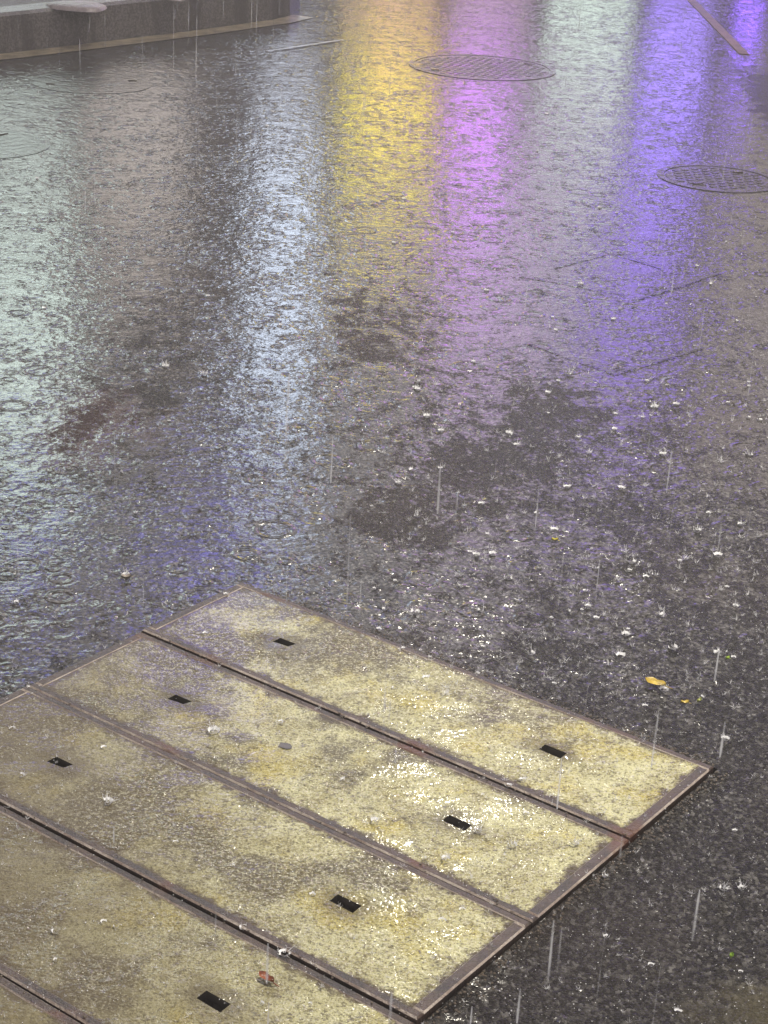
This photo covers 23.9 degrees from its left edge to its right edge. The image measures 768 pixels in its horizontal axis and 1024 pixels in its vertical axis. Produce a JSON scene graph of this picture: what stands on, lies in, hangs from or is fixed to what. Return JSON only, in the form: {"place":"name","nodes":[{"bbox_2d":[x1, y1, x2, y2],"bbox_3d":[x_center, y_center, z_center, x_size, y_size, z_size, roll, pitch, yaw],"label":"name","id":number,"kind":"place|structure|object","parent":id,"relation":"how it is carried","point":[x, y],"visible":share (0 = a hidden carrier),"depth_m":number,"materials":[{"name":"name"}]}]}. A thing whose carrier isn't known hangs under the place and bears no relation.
{"place":"outdoors","nodes":[
{"label":"outdoors","id":0,"kind":"place"},
{"bbox_2d":[0,0,64,6],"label":"pavement","id":1,"kind":"structure","parent":0,"point":[10,2],"depth_m":9.20,"materials":[{"name":"grey concrete"}]},
{"bbox_2d":[0,0,767,1023],"bbox_3d":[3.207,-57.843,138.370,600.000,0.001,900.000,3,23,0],"label":"road","id":2,"kind":"structure","parent":0,"point":[188,174],"depth_m":4.72,"materials":[{"name":"black asphalt"}]},
{"bbox_2d":[0,129,49,158],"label":"manhole cover","id":3,"kind":"object","parent":2,"relation":"on","point":[13,144],"visible":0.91,"depth_m":7.04,"materials":[{"name":"metal"}]},
{"bbox_2d":[31,71,152,93],"bbox_3d":[-1.334,-1.950,8.296,0.550,0.036,0.550,1,23,-5],"label":"manhole cover","id":4,"kind":"object","parent":2,"relation":"on","point":[93,82],"visible":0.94,"depth_m":8.28,"materials":[{"name":"metal"}]},
{"bbox_2d":[121,574,132,577],"bbox_3d":[-0.500,0.125,3.541,0.026,0.008,0.013,-4,24,-16],"label":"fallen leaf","id":5,"kind":"object","parent":2,"relation":"on","point":[125,576],"visible":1,"depth_m":3.54,"materials":[{"name":"beige plant"}]},
{"bbox_2d":[0,0,299,53],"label":"kerb","id":6,"kind":"structure","parent":2,"relation":"on","point":[27,27],"depth_m":9.40,"materials":[{"name":"concrete"}]},
{"bbox_2d":[46,0,106,11],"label":"stone","id":7,"kind":"object","parent":6,"relation":"on","point":[82,6],"visible":1,"depth_m":9.02,"materials":[{"name":"grey stone"}]},
{"bbox_2d":[0,15,312,59],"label":"gutter line","id":8,"kind":"object","parent":2,"relation":"on","point":[277,21],"visible":1,"depth_m":9.47,"materials":[{"name":"grey concrete"}]},
{"bbox_2d":[266,39,342,51],"bbox_3d":[-0.409,-2.442,9.528,0.026,0.016,0.627,19,28,33],"label":"metal strip","id":9,"kind":"object","parent":2,"relation":"on","point":[304,45],"visible":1,"depth_m":9.51,"materials":[{"name":"metal"}]},
{"bbox_2d":[0,581,727,1023],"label":"silt","id":10,"kind":"object","parent":2,"relation":"on","point":[520,793],"visible":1,"depth_m":2.83,"materials":[{"name":"brown soil"}]},
{"bbox_2d":[0,76,767,1023],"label":"rain splashes","id":11,"kind":"object","parent":2,"relation":"on","point":[442,918],"visible":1,"depth_m":3.49,"materials":[{"name":"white liquid"}]},
{"bbox_2d":[4,349,766,1023],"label":"water droplets","id":12,"kind":"object","parent":2,"relation":"on","point":[484,773],"visible":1,"depth_m":2.85,"materials":[{"name":"white"}]},
{"bbox_2d":[408,54,555,80],"bbox_3d":[0.497,-2.245,9.214,0.750,0.036,0.750,-1,24,-11],"label":"manhole cover","id":13,"kind":"object","parent":2,"relation":"on","point":[483,67],"visible":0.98,"depth_m":9.19,"materials":[{"name":"metal"}]},
{"bbox_2d":[521,253,721,373],"bbox_3d":[0.667,-0.612,5.410,0.612,0.001,1.233,8,24,11],"label":"road seam","id":14,"kind":"object","parent":2,"relation":"on","point":[633,299],"visible":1,"depth_m":5.57,"materials":[{"name":"black asphalt"}]},
{"bbox_2d":[645,677,671,688],"bbox_3d":[0.491,0.307,3.249,0.052,0.008,0.024,15,26,26],"label":"fallen leaf","id":15,"kind":"object","parent":2,"relation":"on","point":[652,680],"visible":1,"depth_m":3.25,"materials":[{"name":"yellow plant"}]},
{"bbox_2d":[681,700,691,703],"bbox_3d":[0.531,0.334,3.190,0.021,0.008,0.009,-1,24,-10],"label":"fallen leaf","id":16,"kind":"object","parent":2,"relation":"on","point":[684,702],"visible":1,"depth_m":3.19,"materials":[{"name":"yellow plant"}]},
{"bbox_2d":[657,164,767,192],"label":"manhole cover","id":17,"kind":"object","parent":2,"relation":"on","point":[719,178],"visible":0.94,"depth_m":7.11,"materials":[{"name":"metal"}]},
{"bbox_2d":[688,0,748,54],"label":"road line","id":18,"kind":"object","parent":2,"relation":"on","point":[721,30],"visible":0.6,"depth_m":10.87,"materials":[{"name":"paint"}]},
{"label":"trench","id":19,"kind":"structure","parent":0,"visible":0},
{"bbox_2d":[0,977,79,1023],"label":"trench cover","id":20,"kind":"object","parent":19,"relation":"in","point":[17,1008],"visible":1,"depth_m":2.35,"materials":[{"name":"concrete"}]},
{"bbox_2d":[0,805,414,1023],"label":"trench cover","id":21,"kind":"object","parent":19,"relation":"in","point":[100,886],"visible":1,"depth_m":2.47,"materials":[{"name":"concrete"}]},
{"bbox_2d":[259,971,279,986],"bbox_3d":[-0.154,0.624,2.424,0.037,0.008,0.013,22,29,36],"label":"fallen leaf","id":22,"kind":"object","parent":21,"relation":"on","point":[265,975],"visible":0.98,"depth_m":2.43,"materials":[{"name":"red plant"}]},
{"bbox_2d":[0,686,530,1023],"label":"trench cover","id":23,"kind":"object","parent":19,"relation":"in","point":[150,852],"visible":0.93,"depth_m":2.68,"materials":[{"name":"concrete"}]},
{"bbox_2d":[30,632,628,928],"bbox_3d":[-0.121,0.449,2.982,1.031,0.107,0.277,19,28,32],"label":"trench cover","id":24,"kind":"object","parent":19,"relation":"in","point":[242,756],"visible":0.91,"depth_m":2.92,"materials":[{"name":"concrete"}]},
{"bbox_2d":[142,582,713,844],"bbox_3d":[0.047,0.366,3.192,1.031,0.107,0.277,19,28,32],"label":"trench cover","id":25,"kind":"object","parent":19,"relation":"in","point":[583,791],"visible":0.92,"depth_m":3.13,"materials":[{"name":"concrete"}]}
]}

